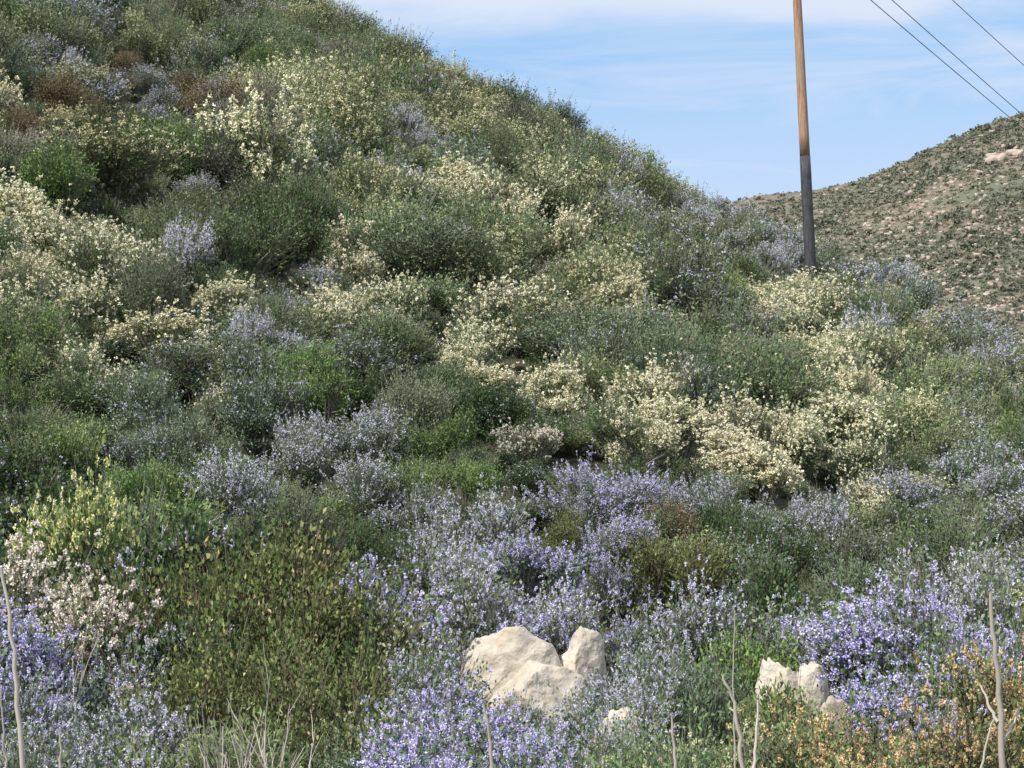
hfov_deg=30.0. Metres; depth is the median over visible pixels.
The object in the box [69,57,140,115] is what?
russet shrub
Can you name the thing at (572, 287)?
chamise shrub
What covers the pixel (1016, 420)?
laurel shrub
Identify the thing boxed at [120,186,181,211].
chamise shrub
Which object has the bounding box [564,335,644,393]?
chamise shrub
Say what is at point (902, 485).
lilac shrub
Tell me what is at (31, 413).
chamise shrub
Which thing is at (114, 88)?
lilac shrub
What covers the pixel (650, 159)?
straw shrub
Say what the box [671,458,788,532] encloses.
lilac shrub
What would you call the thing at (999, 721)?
dead stalk
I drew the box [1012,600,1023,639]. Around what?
dry shrub
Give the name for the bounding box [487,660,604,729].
boulder
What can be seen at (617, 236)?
straw shrub
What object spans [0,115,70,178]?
dry shrub
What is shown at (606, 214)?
chamise shrub
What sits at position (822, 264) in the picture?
lilac shrub
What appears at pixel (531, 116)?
straw shrub
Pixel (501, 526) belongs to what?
lilac shrub
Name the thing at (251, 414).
chamise shrub
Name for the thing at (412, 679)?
lilac shrub
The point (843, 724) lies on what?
buckwheat shrub
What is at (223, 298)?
cream shrub
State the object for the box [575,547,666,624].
violet shrub
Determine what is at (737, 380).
chamise shrub
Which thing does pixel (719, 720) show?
chamise shrub
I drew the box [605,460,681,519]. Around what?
violet shrub
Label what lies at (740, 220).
chamise shrub
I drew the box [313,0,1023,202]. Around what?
sky
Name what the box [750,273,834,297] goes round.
chamise shrub
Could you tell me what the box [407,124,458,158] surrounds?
lilac shrub
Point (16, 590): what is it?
white shrub
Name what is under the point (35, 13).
chamise shrub
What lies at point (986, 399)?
chamise shrub
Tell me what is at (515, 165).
straw shrub
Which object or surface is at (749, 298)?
laurel shrub
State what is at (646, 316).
chamise shrub
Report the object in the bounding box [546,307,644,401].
chamise shrub
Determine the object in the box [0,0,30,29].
chamise shrub
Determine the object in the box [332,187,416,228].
straw shrub
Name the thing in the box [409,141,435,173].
straw shrub
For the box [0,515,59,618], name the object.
chamise shrub
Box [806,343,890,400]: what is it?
cream shrub
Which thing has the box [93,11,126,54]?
russet shrub
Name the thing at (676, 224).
chamise shrub
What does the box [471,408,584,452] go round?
evergreen shrub
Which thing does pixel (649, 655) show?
lilac shrub
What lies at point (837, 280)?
laurel shrub
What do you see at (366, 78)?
straw shrub
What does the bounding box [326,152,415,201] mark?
straw shrub
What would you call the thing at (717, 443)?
cream shrub
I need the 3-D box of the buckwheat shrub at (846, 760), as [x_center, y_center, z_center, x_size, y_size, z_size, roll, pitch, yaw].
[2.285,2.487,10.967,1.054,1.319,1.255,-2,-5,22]
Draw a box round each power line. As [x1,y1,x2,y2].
[871,0,1023,128]
[892,0,1023,115]
[952,0,1023,64]
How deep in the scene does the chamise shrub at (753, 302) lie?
46.24 m
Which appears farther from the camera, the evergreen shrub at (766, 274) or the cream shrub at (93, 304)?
the evergreen shrub at (766, 274)
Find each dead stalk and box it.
[0,567,25,767]
[0,690,7,767]
[58,729,62,767]
[482,704,493,767]
[670,713,676,767]
[722,675,744,767]
[732,610,735,767]
[752,700,758,767]
[980,593,1018,767]
[980,713,995,767]
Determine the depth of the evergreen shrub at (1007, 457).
30.17 m
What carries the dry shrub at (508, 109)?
on the hillside
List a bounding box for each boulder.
[457,626,562,707]
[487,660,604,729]
[560,626,608,691]
[585,707,639,751]
[754,657,798,709]
[795,661,828,717]
[820,695,849,745]
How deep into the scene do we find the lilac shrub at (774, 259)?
55.65 m
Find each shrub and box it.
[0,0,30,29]
[0,1,31,73]
[0,7,13,42]
[0,7,30,46]
[0,14,25,64]
[0,58,8,84]
[0,59,69,106]
[0,63,28,117]
[0,95,45,140]
[0,105,19,138]
[0,113,97,150]
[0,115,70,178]
[0,119,45,183]
[0,144,29,190]
[0,166,62,229]
[0,183,90,283]
[0,208,60,254]
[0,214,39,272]
[0,232,67,283]
[0,234,74,315]
[0,261,41,325]
[0,279,73,361]
[0,292,78,359]
[0,314,76,398]
[0,334,46,393]
[0,357,68,421]
[0,397,78,449]
[0,415,90,515]
[0,483,57,551]
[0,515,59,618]
[0,519,106,640]
[0,582,104,733]
[0,650,87,752]
[0,661,119,763]
[0,697,136,767]
[1,11,18,30]
[1,27,60,70]
[3,60,73,88]
[3,428,168,610]
[3,698,193,767]
[9,400,146,469]
[10,0,115,67]
[11,212,144,251]
[12,0,51,40]
[13,130,99,220]
[13,566,168,697]
[18,25,65,69]
[18,61,100,113]
[22,0,122,44]
[22,560,125,692]
[23,96,204,211]
[23,359,134,426]
[24,3,117,70]
[24,400,119,484]
[26,52,134,106]
[27,60,132,114]
[27,119,79,161]
[29,98,114,124]
[30,471,222,560]
[35,97,101,135]
[37,479,74,524]
[39,197,169,316]
[40,258,123,337]
[40,510,213,626]
[41,40,94,76]
[42,627,101,728]
[46,609,171,734]
[50,319,143,389]
[50,513,287,689]
[51,213,123,242]
[59,100,139,141]
[64,663,200,767]
[67,186,137,238]
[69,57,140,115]
[69,75,116,119]
[71,357,196,436]
[83,297,233,370]
[84,364,181,414]
[85,221,181,303]
[86,488,237,550]
[89,0,128,34]
[89,440,192,508]
[89,640,277,753]
[92,0,131,30]
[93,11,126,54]
[94,412,205,483]
[101,66,149,97]
[101,593,238,693]
[101,688,307,767]
[102,23,162,71]
[104,225,199,332]
[107,43,151,76]
[108,4,157,41]
[110,18,183,42]
[111,0,140,16]
[111,104,162,132]
[112,320,233,405]
[113,8,207,74]
[116,4,168,25]
[116,105,209,181]
[117,0,192,28]
[117,59,182,101]
[118,198,234,265]
[119,190,238,246]
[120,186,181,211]
[120,443,259,519]
[120,487,294,606]
[124,99,190,120]
[124,393,238,485]
[128,182,235,226]
[131,205,221,290]
[134,16,187,36]
[134,189,313,288]
[135,82,185,114]
[135,183,179,199]
[139,501,415,661]
[141,0,227,32]
[143,300,218,329]
[144,21,218,77]
[147,0,233,33]
[147,5,194,32]
[147,15,250,81]
[150,570,341,713]
[153,60,208,100]
[156,184,239,209]
[161,102,240,187]
[168,51,327,193]
[168,168,219,199]
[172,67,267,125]
[173,110,205,131]
[174,723,298,764]
[175,61,224,85]
[175,643,270,767]
[178,250,245,306]
[179,427,297,530]
[182,333,310,402]
[182,720,296,764]
[183,122,301,189]
[183,269,273,327]
[184,1,291,67]
[187,692,376,767]
[189,6,246,59]
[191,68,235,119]
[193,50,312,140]
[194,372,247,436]
[196,355,328,453]
[199,129,255,176]
[204,299,277,357]
[204,618,415,750]
[206,295,342,342]
[207,320,300,417]
[208,168,302,215]
[211,0,249,10]
[211,55,306,91]
[213,170,298,219]
[215,51,311,78]
[218,0,258,24]
[221,544,459,697]
[221,686,322,767]
[225,0,272,23]
[225,53,319,105]
[229,182,340,281]
[234,320,331,359]
[235,8,300,39]
[238,35,286,68]
[241,0,291,15]
[245,30,283,49]
[248,9,294,30]
[248,341,366,441]
[249,413,340,494]
[252,328,340,380]
[253,543,461,680]
[256,123,331,170]
[257,1,319,28]
[259,0,299,15]
[259,153,360,239]
[260,2,295,29]
[260,87,307,137]
[261,280,313,316]
[262,14,321,41]
[263,19,298,43]
[265,48,325,69]
[265,480,374,534]
[266,116,367,191]
[267,397,380,476]
[269,31,333,63]
[270,53,332,71]
[271,35,297,51]
[271,140,336,195]
[274,16,326,55]
[278,45,303,64]
[278,46,380,113]
[278,585,451,697]
[279,72,363,119]
[285,51,330,68]
[285,393,418,477]
[286,256,355,295]
[286,282,371,352]
[287,0,340,25]
[289,268,373,320]
[290,50,335,65]
[290,106,364,166]
[290,684,441,767]
[293,62,401,151]
[298,110,404,160]
[300,47,393,108]
[302,29,335,62]
[303,270,373,341]
[305,35,385,95]
[305,448,410,531]
[309,178,450,261]
[310,229,395,291]
[311,361,391,425]
[312,137,413,216]
[318,27,374,63]
[319,51,361,68]
[321,200,407,261]
[322,317,431,392]
[323,64,384,119]
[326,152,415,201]
[327,300,444,385]
[327,618,408,718]
[328,31,375,51]
[329,1,386,30]
[331,271,393,306]
[332,9,379,33]
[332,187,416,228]
[337,30,390,57]
[340,43,371,65]
[342,508,406,576]
[343,191,539,286]
[344,695,489,767]
[346,126,425,169]
[350,45,423,83]
[350,253,432,326]
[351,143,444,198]
[353,583,483,678]
[355,18,422,67]
[355,301,404,333]
[358,302,448,365]
[358,466,461,544]
[359,661,531,761]
[361,686,577,767]
[362,622,515,726]
[363,52,399,92]
[363,85,415,151]
[363,557,452,620]
[364,37,459,85]
[364,439,459,514]
[367,137,454,180]
[367,261,476,319]
[369,353,461,436]
[372,77,407,102]
[374,188,420,221]
[375,523,481,617]
[376,209,495,244]
[378,83,422,110]
[379,93,436,147]
[380,90,419,114]
[380,271,458,295]
[381,48,444,104]
[386,95,436,133]
[386,403,484,464]
[388,85,452,129]
[394,541,544,669]
[396,157,454,205]
[398,345,483,395]
[398,472,548,596]
[400,179,452,223]
[402,52,473,120]
[402,215,488,259]
[403,55,474,91]
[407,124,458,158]
[407,495,477,561]
[407,518,534,614]
[409,139,433,160]
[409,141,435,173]
[414,48,479,97]
[414,118,507,176]
[415,346,454,370]
[418,79,481,129]
[421,356,528,394]
[423,139,504,184]
[425,97,515,147]
[426,216,541,300]
[428,136,487,163]
[428,151,497,193]
[430,364,505,444]
[432,174,557,258]
[432,323,498,368]
[432,573,561,655]
[435,77,511,116]
[440,170,507,217]
[441,113,533,175]
[442,305,520,367]
[443,258,573,355]
[444,175,515,217]
[445,76,490,119]
[447,139,557,237]
[449,451,507,506]
[450,70,514,103]
[452,522,592,606]
[454,372,539,437]
[455,107,544,165]
[459,716,621,767]
[460,215,553,273]
[464,681,573,757]
[466,270,555,305]
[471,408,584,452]
[481,91,514,105]
[487,83,559,137]
[488,99,553,129]
[489,285,545,357]
[490,146,622,235]
[490,407,564,470]
[493,72,541,111]
[501,148,596,203]
[501,288,627,362]
[504,140,633,207]
[506,130,598,195]
[506,565,622,658]
[507,149,532,177]
[507,701,651,765]
[509,142,580,236]
[509,439,674,531]
[511,101,569,130]
[511,315,603,376]
[512,288,585,314]
[515,350,595,418]
[517,114,629,162]
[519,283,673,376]
[519,289,640,358]
[521,254,568,280]
[523,115,584,148]
[523,654,678,767]
[524,570,668,682]
[526,269,611,308]
[526,488,589,564]
[528,95,576,138]
[530,264,600,303]
[532,189,607,262]
[535,125,631,187]
[537,131,594,172]
[539,126,582,151]
[539,226,657,276]
[541,229,643,284]
[545,212,644,262]
[545,236,683,295]
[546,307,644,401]
[549,293,617,323]
[558,115,590,139]
[560,391,659,457]
[560,496,659,576]
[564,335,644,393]
[570,128,627,146]
[572,364,617,411]
[574,625,737,727]
[575,396,635,418]
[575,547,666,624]
[575,680,701,765]
[579,204,650,244]
[583,379,689,473]
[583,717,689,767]
[585,628,728,740]
[588,263,659,316]
[590,182,652,236]
[590,338,698,411]
[590,449,709,505]
[593,164,653,221]
[595,131,668,196]
[596,706,737,767]
[598,182,670,240]
[599,280,693,350]
[603,204,741,280]
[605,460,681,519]
[607,300,700,332]
[607,604,672,674]
[609,160,646,195]
[611,181,660,234]
[614,139,670,180]
[615,554,759,684]
[616,509,737,622]
[617,208,751,321]
[619,381,724,460]
[621,179,656,212]
[622,227,696,314]
[622,313,726,400]
[623,312,728,382]
[623,644,758,751]
[628,487,705,548]
[632,154,687,214]
[643,199,697,250]
[650,169,693,189]
[654,204,721,244]
[658,167,692,191]
[659,177,704,199]
[659,206,704,232]
[660,180,723,220]
[660,194,724,228]
[664,581,816,678]
[669,314,783,379]
[669,336,744,435]
[670,185,702,212]
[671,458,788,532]
[671,613,807,704]
[672,303,748,347]
[681,193,723,216]
[684,219,725,240]
[689,411,763,474]
[690,181,759,220]
[690,290,803,345]
[690,491,764,547]
[692,215,733,230]
[692,316,859,427]
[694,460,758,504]
[696,248,753,310]
[700,365,807,461]
[702,204,774,238]
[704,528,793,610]
[708,645,880,767]
[710,197,776,217]
[710,233,743,270]
[711,593,818,652]
[712,425,805,508]
[713,339,777,417]
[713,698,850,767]
[716,204,786,264]
[717,282,766,314]
[717,313,817,378]
[718,529,820,633]
[720,240,766,286]
[721,583,803,670]
[723,195,755,222]
[723,196,775,226]
[724,258,768,281]
[724,670,819,746]
[734,235,799,276]
[736,282,762,313]
[738,272,795,297]
[740,213,777,257]
[741,288,831,334]
[744,323,811,367]
[747,672,935,767]
[748,276,812,310]
[749,714,920,767]
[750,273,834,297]
[753,382,834,480]
[755,474,857,571]
[759,273,783,286]
[761,270,860,295]
[763,269,805,281]
[763,282,832,340]
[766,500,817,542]
[768,258,846,292]
[769,230,804,276]
[769,582,907,695]
[770,222,863,258]
[771,258,874,325]
[771,588,868,635]
[773,242,887,282]
[775,563,994,706]
[776,325,839,374]
[779,219,824,248]
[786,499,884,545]
[796,373,895,458]
[797,244,846,272]
[797,323,851,344]
[801,227,859,270]
[803,309,922,383]
[804,318,873,389]
[804,383,885,412]
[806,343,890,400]
[806,591,910,618]
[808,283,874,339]
[808,548,881,609]
[811,642,1009,756]
[814,276,871,312]
[819,287,900,340]
[820,414,892,486]
[823,306,900,352]
[825,387,868,404]
[829,271,879,292]
[830,666,1013,767]
[831,307,942,389]
[831,585,898,624]
[832,698,986,767]
[836,457,898,513]
[838,267,881,292]
[839,378,1002,457]
[840,705,957,767]
[842,259,921,334]
[844,623,983,733]
[845,455,954,514]
[845,486,946,549]
[846,663,1023,767]
[850,271,919,309]
[855,377,963,443]
[856,252,925,292]
[856,462,953,497]
[857,323,915,368]
[859,558,1023,694]
[863,386,904,405]
[869,383,940,408]
[869,528,1023,614]
[873,407,968,471]
[874,333,984,402]
[882,307,953,363]
[883,262,942,314]
[890,316,938,359]
[893,323,942,371]
[899,484,1006,546]
[902,293,967,338]
[905,628,1023,767]
[906,353,977,379]
[906,368,1007,440]
[907,316,928,332]
[909,481,1023,558]
[911,306,944,334]
[912,626,1023,742]
[916,415,1023,494]
[918,392,987,453]
[919,306,1014,357]
[920,305,962,333]
[922,313,1023,362]
[926,332,960,363]
[928,540,1023,659]
[933,292,1006,335]
[935,345,985,372]
[935,355,1002,403]
[937,341,1011,401]
[939,327,1023,385]
[942,491,1019,516]
[944,549,1023,609]
[949,449,1023,508]
[950,312,1023,343]
[951,365,1023,454]
[951,384,1013,419]
[952,341,1023,392]
[954,488,1023,553]
[958,318,1003,344]
[958,384,1023,457]
[963,434,1023,487]
[974,352,1023,410]
[981,376,1023,443]
[982,321,1023,369]
[986,425,1023,501]
[989,573,1023,615]
[990,385,1023,457]
[993,532,1023,582]
[995,598,1023,645]
[997,372,1023,401]
[1007,338,1023,385]
[1007,366,1023,389]
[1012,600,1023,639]
[1016,533,1023,558]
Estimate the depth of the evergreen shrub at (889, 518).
26.31 m
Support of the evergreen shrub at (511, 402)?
on the hillside
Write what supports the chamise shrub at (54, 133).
on the hillside
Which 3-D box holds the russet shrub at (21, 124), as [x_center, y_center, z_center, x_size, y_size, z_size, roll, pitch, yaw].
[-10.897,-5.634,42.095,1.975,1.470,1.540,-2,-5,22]
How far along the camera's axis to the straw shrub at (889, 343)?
38.72 m
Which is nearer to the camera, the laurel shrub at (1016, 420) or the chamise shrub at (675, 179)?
the laurel shrub at (1016, 420)
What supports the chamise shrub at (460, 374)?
on the hillside
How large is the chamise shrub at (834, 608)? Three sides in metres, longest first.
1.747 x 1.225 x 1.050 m
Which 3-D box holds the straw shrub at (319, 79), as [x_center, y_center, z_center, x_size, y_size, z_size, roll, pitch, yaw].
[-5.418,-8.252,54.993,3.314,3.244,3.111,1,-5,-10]
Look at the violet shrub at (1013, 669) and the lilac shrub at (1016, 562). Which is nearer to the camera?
the violet shrub at (1013, 669)
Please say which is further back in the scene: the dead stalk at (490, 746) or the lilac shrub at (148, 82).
the lilac shrub at (148, 82)
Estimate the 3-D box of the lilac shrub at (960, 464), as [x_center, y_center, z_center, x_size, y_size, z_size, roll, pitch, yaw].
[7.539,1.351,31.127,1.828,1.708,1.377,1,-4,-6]
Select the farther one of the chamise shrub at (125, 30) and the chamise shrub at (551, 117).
the chamise shrub at (551, 117)
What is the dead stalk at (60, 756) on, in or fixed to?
on the hillside
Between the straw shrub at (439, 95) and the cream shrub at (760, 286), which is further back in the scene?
the straw shrub at (439, 95)
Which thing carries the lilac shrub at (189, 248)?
on the hillside
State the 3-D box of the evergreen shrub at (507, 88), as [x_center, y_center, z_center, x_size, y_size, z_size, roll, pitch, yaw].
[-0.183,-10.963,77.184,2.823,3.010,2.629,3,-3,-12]
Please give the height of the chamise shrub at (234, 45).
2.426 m
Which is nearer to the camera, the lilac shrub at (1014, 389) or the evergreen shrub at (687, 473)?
the evergreen shrub at (687, 473)
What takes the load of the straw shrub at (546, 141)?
on the hillside
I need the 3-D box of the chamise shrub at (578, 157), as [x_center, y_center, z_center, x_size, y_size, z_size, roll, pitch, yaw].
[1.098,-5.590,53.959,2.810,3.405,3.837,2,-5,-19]
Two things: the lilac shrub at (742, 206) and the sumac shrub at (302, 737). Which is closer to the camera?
the sumac shrub at (302, 737)
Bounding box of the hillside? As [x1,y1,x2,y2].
[0,58,952,677]
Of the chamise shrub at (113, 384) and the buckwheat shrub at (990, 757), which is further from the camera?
the chamise shrub at (113, 384)
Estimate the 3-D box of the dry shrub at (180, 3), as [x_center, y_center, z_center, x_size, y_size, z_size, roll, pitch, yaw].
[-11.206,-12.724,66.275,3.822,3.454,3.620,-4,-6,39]
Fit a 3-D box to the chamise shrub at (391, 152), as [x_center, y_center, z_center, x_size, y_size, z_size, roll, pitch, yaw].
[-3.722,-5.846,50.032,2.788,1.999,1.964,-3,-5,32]
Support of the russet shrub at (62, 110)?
on the hillside
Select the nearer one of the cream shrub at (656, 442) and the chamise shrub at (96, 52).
the cream shrub at (656, 442)
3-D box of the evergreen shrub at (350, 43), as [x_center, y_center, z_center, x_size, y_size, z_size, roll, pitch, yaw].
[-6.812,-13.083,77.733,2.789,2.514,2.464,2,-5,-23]
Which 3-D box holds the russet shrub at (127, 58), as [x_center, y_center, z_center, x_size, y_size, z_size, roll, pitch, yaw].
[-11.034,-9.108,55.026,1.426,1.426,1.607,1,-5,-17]
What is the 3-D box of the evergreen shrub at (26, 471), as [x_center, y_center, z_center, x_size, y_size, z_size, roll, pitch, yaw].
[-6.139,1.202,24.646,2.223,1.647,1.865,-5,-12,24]
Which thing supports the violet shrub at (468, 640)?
on the hillside
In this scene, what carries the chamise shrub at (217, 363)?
on the hillside
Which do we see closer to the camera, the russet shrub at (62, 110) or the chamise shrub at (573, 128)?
the russet shrub at (62, 110)
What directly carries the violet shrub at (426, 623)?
on the hillside
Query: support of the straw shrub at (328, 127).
on the hillside
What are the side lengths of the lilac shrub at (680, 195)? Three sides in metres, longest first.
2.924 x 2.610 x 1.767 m
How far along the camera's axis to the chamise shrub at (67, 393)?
27.28 m
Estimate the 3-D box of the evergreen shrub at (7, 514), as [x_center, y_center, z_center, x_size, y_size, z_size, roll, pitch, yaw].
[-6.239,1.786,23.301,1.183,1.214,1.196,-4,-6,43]
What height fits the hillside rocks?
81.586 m
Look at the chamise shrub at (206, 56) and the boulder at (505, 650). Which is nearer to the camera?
the boulder at (505, 650)
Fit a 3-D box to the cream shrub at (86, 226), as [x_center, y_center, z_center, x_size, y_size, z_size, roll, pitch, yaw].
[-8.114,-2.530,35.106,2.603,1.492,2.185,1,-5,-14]
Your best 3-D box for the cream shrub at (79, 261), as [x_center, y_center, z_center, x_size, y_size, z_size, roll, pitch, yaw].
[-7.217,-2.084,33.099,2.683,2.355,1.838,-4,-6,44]
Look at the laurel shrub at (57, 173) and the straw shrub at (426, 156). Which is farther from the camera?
the straw shrub at (426, 156)
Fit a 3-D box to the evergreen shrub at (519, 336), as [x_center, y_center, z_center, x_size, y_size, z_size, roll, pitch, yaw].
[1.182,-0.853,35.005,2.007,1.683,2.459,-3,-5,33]
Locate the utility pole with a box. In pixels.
[793,0,816,280]
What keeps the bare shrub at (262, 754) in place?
on the hillside
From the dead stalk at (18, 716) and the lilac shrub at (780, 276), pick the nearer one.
the dead stalk at (18, 716)
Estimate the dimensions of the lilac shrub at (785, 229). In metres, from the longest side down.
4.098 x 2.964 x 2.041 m
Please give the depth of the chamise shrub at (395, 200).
43.32 m
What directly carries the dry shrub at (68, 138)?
on the hillside
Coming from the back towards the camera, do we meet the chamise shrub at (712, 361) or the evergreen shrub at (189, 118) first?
the evergreen shrub at (189, 118)
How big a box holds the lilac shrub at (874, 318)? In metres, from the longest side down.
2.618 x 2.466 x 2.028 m
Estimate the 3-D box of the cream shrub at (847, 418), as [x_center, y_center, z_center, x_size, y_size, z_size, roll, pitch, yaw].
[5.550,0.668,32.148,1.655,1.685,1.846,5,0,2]
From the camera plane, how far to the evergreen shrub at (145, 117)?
47.53 m
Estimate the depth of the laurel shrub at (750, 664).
18.35 m
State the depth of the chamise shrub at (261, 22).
71.30 m
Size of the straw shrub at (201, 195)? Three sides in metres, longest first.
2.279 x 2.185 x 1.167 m
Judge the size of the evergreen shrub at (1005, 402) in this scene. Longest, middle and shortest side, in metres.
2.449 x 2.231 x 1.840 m
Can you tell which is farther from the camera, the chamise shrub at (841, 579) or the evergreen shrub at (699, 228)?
the evergreen shrub at (699, 228)
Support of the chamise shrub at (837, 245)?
on the hillside
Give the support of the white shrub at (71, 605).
on the hillside
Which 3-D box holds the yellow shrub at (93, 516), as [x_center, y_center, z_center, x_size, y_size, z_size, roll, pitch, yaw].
[-4.511,2.107,20.820,1.847,3.031,2.440,-5,-11,22]
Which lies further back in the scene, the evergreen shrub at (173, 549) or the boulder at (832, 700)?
the evergreen shrub at (173, 549)
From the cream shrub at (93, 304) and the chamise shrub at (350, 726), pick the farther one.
the cream shrub at (93, 304)
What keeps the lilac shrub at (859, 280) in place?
on the hillside
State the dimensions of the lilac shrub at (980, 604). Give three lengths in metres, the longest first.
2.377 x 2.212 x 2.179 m
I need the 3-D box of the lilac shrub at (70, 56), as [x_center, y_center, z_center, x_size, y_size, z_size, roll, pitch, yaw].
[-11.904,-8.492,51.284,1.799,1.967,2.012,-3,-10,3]
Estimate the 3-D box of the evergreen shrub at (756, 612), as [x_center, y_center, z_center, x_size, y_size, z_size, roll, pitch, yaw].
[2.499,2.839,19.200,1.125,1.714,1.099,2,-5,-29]
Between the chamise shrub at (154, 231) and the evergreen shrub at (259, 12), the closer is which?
the chamise shrub at (154, 231)
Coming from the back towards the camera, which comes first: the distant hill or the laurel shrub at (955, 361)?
the distant hill
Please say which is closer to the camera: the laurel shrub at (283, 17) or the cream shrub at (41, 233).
the cream shrub at (41, 233)
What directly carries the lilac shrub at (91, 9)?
on the hillside
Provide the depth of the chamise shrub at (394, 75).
63.38 m
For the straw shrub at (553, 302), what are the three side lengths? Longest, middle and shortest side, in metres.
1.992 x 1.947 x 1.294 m
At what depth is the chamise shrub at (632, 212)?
48.35 m
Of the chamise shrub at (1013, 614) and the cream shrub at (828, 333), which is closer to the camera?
the chamise shrub at (1013, 614)
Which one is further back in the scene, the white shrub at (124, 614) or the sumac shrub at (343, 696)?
the white shrub at (124, 614)
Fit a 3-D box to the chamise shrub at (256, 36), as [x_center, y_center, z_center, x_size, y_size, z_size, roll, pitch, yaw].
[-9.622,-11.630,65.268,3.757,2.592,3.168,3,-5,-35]
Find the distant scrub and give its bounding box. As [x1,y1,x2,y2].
[719,111,1023,357]
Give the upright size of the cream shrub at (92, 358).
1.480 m
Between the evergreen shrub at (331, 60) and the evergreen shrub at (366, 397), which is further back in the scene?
the evergreen shrub at (331, 60)
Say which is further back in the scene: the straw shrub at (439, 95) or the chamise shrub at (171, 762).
the straw shrub at (439, 95)
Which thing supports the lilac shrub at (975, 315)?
on the hillside
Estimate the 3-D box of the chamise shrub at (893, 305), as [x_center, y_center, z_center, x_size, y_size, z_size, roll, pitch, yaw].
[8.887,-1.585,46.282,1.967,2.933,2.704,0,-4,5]
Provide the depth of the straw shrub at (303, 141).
46.64 m
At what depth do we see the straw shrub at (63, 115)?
43.50 m
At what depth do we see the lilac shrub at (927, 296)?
55.09 m
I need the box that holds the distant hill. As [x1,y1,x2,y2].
[726,113,1023,355]
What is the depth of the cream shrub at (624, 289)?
39.06 m
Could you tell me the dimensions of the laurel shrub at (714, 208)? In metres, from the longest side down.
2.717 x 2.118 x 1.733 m
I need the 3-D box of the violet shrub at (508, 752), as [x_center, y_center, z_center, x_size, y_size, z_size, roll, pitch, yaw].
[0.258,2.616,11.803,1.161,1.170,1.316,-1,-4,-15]
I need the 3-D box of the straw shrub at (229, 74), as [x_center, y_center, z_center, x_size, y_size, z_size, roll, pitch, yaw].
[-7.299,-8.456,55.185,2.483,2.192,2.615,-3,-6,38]
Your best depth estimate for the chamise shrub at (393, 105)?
59.55 m
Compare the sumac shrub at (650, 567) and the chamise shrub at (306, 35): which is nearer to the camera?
the sumac shrub at (650, 567)
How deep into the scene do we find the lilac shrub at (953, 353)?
47.08 m
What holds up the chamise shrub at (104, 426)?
on the hillside
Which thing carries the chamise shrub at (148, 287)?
on the hillside
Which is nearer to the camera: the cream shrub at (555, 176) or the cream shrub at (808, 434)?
the cream shrub at (808, 434)
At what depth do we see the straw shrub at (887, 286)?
50.16 m
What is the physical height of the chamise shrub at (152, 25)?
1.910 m
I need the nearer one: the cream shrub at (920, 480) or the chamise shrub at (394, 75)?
the cream shrub at (920, 480)
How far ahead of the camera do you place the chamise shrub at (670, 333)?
33.64 m
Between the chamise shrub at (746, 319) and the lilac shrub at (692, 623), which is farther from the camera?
the chamise shrub at (746, 319)
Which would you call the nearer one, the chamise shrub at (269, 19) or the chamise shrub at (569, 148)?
the chamise shrub at (569, 148)
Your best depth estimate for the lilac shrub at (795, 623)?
20.32 m
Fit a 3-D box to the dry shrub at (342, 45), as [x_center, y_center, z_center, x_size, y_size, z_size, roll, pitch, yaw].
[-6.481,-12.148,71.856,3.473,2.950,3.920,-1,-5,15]
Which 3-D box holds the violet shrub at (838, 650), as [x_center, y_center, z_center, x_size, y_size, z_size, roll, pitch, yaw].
[3.446,2.647,17.459,1.749,2.087,2.142,-2,-5,23]
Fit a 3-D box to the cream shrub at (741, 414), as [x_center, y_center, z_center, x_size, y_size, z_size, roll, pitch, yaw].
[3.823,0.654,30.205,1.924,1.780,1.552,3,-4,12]
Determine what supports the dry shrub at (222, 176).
on the hillside
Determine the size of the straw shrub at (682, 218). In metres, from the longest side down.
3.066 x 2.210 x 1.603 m
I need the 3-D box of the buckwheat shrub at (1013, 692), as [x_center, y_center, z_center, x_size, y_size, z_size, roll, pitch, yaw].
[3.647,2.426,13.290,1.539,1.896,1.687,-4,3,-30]
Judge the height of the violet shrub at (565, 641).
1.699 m
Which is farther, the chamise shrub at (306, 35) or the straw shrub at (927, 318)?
the chamise shrub at (306, 35)
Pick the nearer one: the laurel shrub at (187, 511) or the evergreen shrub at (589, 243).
the laurel shrub at (187, 511)
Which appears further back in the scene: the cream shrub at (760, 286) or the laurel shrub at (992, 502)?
the cream shrub at (760, 286)
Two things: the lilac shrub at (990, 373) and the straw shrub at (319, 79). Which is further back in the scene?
the straw shrub at (319, 79)
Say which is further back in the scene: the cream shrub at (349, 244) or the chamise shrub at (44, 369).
the cream shrub at (349, 244)
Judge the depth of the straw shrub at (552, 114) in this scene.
74.95 m
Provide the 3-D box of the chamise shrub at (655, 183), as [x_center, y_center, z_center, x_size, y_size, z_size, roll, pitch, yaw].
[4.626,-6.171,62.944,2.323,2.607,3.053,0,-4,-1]
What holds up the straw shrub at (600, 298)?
on the hillside
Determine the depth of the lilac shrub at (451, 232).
39.78 m
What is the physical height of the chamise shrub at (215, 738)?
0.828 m
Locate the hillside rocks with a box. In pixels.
[743,130,1023,354]
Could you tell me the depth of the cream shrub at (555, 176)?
46.49 m
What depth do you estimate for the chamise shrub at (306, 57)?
66.35 m
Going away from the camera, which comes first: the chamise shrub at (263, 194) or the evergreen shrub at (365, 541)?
the evergreen shrub at (365, 541)
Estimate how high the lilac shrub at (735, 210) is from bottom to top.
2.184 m

